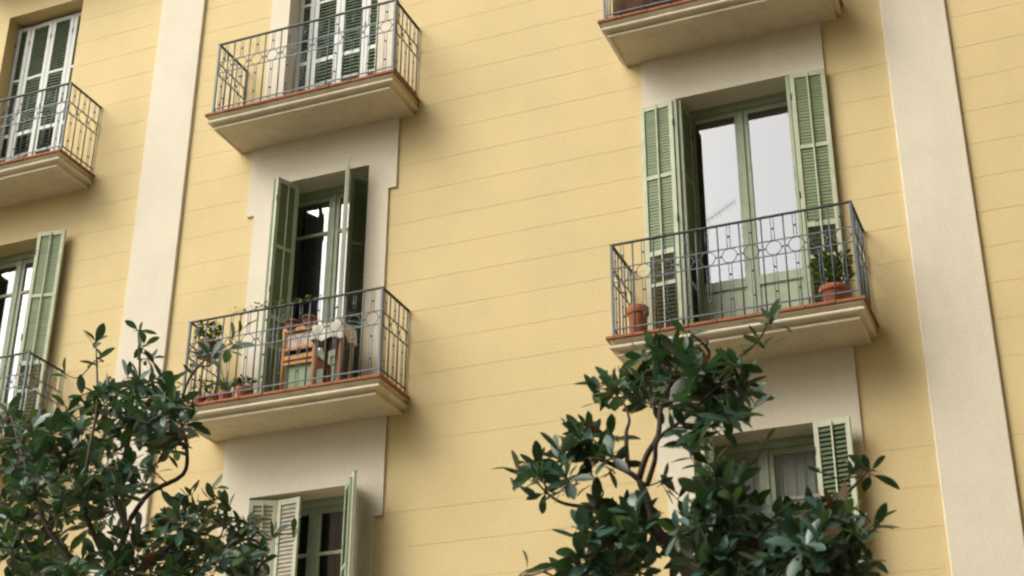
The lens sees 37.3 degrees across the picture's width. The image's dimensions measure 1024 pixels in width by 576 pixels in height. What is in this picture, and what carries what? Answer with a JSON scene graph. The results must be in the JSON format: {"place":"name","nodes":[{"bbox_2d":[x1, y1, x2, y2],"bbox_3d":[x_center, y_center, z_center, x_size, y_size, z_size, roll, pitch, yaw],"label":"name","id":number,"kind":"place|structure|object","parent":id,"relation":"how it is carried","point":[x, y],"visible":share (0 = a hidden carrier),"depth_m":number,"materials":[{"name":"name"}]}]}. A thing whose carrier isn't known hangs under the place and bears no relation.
{"place":"outdoors","nodes":[
{"label":"outdoors","id":0,"kind":"place"},
{"bbox_2d":[229,294,321,314],"bbox_3d":[-2.282,0.145,14.740,1.045,0.122,0.130,-10,-28,20],"label":"climbing plant","id":1,"kind":"object","parent":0,"point":[300,300],"visible":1,"depth_m":14.72,"materials":[{"name":"green plant"}]},
{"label":"pavement","id":2,"kind":"structure","parent":0,"visible":0},
{"bbox_2d":[0,319,297,575],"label":"magnolia tree","id":3,"kind":"object","parent":2,"relation":"on","point":[163,420],"visible":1,"depth_m":10.33,"materials":[{"name":"green plant"}]},
{"bbox_2d":[0,0,1023,575],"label":"apartment building","id":4,"kind":"structure","parent":2,"relation":"on","point":[526,204],"depth_m":14.50,"materials":[{"name":"yellow paint"}]},
{"bbox_2d":[0,230,66,438],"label":"french window","id":5,"kind":"structure","parent":4,"relation":"in","point":[47,257],"depth_m":16.72,"materials":[{"name":"green paint"}]},
{"bbox_2d":[0,12,81,161],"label":"french window","id":6,"kind":"structure","parent":4,"relation":"in","point":[55,30],"depth_m":18.57,"materials":[{"name":"green paint"}]},
{"bbox_2d":[191,375,209,402],"bbox_3d":[-3.042,1.034,14.817,0.199,0.361,0.184,-10,-28,20],"label":"potted plant","id":7,"kind":"object","parent":4,"relation":"on","point":[203,399],"visible":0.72,"depth_m":14.81,"materials":[{"name":"green plant"}]},
{"bbox_2d":[194,319,224,359],"bbox_3d":[-3.014,0.505,15.041,0.335,0.379,0.288,-10,-28,20],"label":"potted plant","id":8,"kind":"object","parent":4,"relation":"hanging from","point":[212,343],"visible":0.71,"depth_m":15.00,"materials":[{"name":"plant"}]},
{"bbox_2d":[205,379,221,400],"bbox_3d":[-2.912,1.042,14.790,0.182,0.323,0.196,21,-33,-36],"label":"potted plant","id":9,"kind":"object","parent":4,"relation":"on","point":[212,398],"visible":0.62,"depth_m":14.78,"materials":[{"name":"green plant"}]},
{"bbox_2d":[216,373,233,398],"bbox_3d":[-2.771,0.977,14.718,0.220,0.378,0.209,7,-27,-13],"label":"potted plant","id":10,"kind":"object","parent":4,"relation":"on","point":[222,386],"visible":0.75,"depth_m":14.70,"materials":[{"name":"green plant"}]},
{"bbox_2d":[231,374,258,395],"bbox_3d":[-2.577,0.987,14.642,0.257,0.295,0.265,13,-29,-25],"label":"potted plant","id":11,"kind":"object","parent":4,"relation":"on","point":[240,386],"visible":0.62,"depth_m":14.60,"materials":[{"name":"green plant"}]},
{"bbox_2d":[285,319,300,328],"bbox_3d":[-2.131,0.342,14.695,0.162,0.137,0.171,-10,-28,20],"label":"hanging pot","id":12,"kind":"object","parent":4,"relation":"hanging from","point":[288,322],"visible":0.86,"depth_m":14.64,"materials":[{"name":"ceramic"}]},
{"bbox_2d":[246,470,356,575],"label":"french window","id":13,"kind":"structure","parent":4,"relation":"in","point":[281,512],"depth_m":14.35,"materials":[{"name":"green paint"}]},
{"bbox_2d":[279,323,330,389],"bbox_3d":[-1.988,0.754,14.622,0.374,0.701,0.360,-10,-28,20],"label":"wooden chair","id":14,"kind":"object","parent":4,"relation":"on","point":[293,366],"visible":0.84,"depth_m":14.52,"materials":[{"name":"orange wood"}]},
{"bbox_2d":[296,204,322,353],"bbox_3d":[-2.139,0.236,15.777,0.225,2.514,0.074,-10,-28,20],"label":"curtain","id":15,"kind":"object","parent":4,"relation":"hanging from","point":[309,271],"visible":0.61,"depth_m":16.02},
{"bbox_2d":[301,312,317,325],"bbox_3d":[-1.956,0.309,14.630,0.162,0.120,0.171,-10,-28,20],"label":"hanging pot","id":16,"kind":"object","parent":4,"relation":"hanging from","point":[305,318],"visible":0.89,"depth_m":14.58,"materials":[{"name":"ceramic"}]},
{"bbox_2d":[256,154,368,392],"bbox_3d":[-1.983,0.023,15.385,1.124,2.655,0.632,-10,-28,20],"label":"french window","id":17,"kind":"structure","parent":4,"relation":"in","point":[286,200],"depth_m":15.54,"materials":[{"name":"green paint"}]},
{"bbox_2d":[311,336,352,384],"bbox_3d":[-1.709,0.695,14.457,0.310,0.665,0.250,-10,-28,20],"label":"side table","id":18,"kind":"object","parent":4,"relation":"on","point":[339,358],"visible":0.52,"depth_m":14.44,"materials":[{"name":"brown wood"}]},
{"bbox_2d":[311,320,356,351],"bbox_3d":[-1.707,0.474,14.565,0.383,0.187,0.320,-10,-28,20],"label":"tablecloth","id":19,"kind":"object","parent":18,"relation":"on","point":[334,326],"visible":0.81,"depth_m":14.49,"materials":[{"name":"white fabric"}]},
{"bbox_2d":[327,512,342,575],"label":"curtain","id":20,"kind":"object","parent":4,"relation":"hanging from","point":[335,542],"visible":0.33,"depth_m":14.56,"materials":[{"name":"fabric"}]},
{"bbox_2d":[293,0,377,92],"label":"french window","id":21,"kind":"structure","parent":4,"relation":"in","point":[309,9],"depth_m":16.92,"materials":[{"name":"green paint"}]},
{"bbox_2d":[627,302,648,332],"bbox_3d":[1.106,0.297,13.286,0.196,0.375,0.196,-10,-28,20],"label":"flower pot","id":22,"kind":"object","parent":4,"relation":"on","point":[641,318],"visible":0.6,"depth_m":13.24,"materials":[{"name":"orange ceramic"}]},
{"bbox_2d":[613,0,681,15],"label":"reed screen","id":23,"kind":"object","parent":4,"relation":"on","point":[629,4],"visible":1,"depth_m":14.61,"materials":[{"name":"brown wood"}]},
{"bbox_2d":[718,459,760,561],"bbox_3d":[1.964,2.625,12.724,0.500,2.524,0.071,-10,-28,20],"label":"curtain","id":24,"kind":"object","parent":4,"relation":"hanging from","point":[754,481],"visible":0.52,"depth_m":13.14,"materials":[{"name":"grey fabric"}]},
{"bbox_2d":[640,68,845,329],"bbox_3d":[2.130,-0.660,13.935,1.793,2.644,0.459,-10,-28,20],"label":"french window","id":25,"kind":"structure","parent":4,"relation":"in","point":[811,138],"depth_m":13.95,"materials":[{"name":"green paint"}]},
{"bbox_2d":[701,416,863,575],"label":"french window","id":26,"kind":"structure","parent":4,"relation":"in","point":[831,437],"depth_m":12.53,"materials":[{"name":"green paint"}]},
{"bbox_2d":[774,452,818,575],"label":"curtain","id":27,"kind":"object","parent":4,"relation":"hanging from","point":[795,475],"visible":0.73,"depth_m":13.01,"materials":[{"name":"grey fabric"}]},
{"bbox_2d":[807,248,855,300],"bbox_3d":[2.707,-0.049,12.766,0.370,0.554,0.370,4,-26,-7],"label":"potted plant","id":28,"kind":"object","parent":4,"relation":"on","point":[840,286],"visible":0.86,"depth_m":12.74,"materials":[{"name":"green plant"}]},
{"bbox_2d":[493,298,899,575],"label":"magnolia tree","id":29,"kind":"object","parent":2,"relation":"on","point":[785,536],"visible":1,"depth_m":8.13,"materials":[{"name":"green plant"}]}
]}

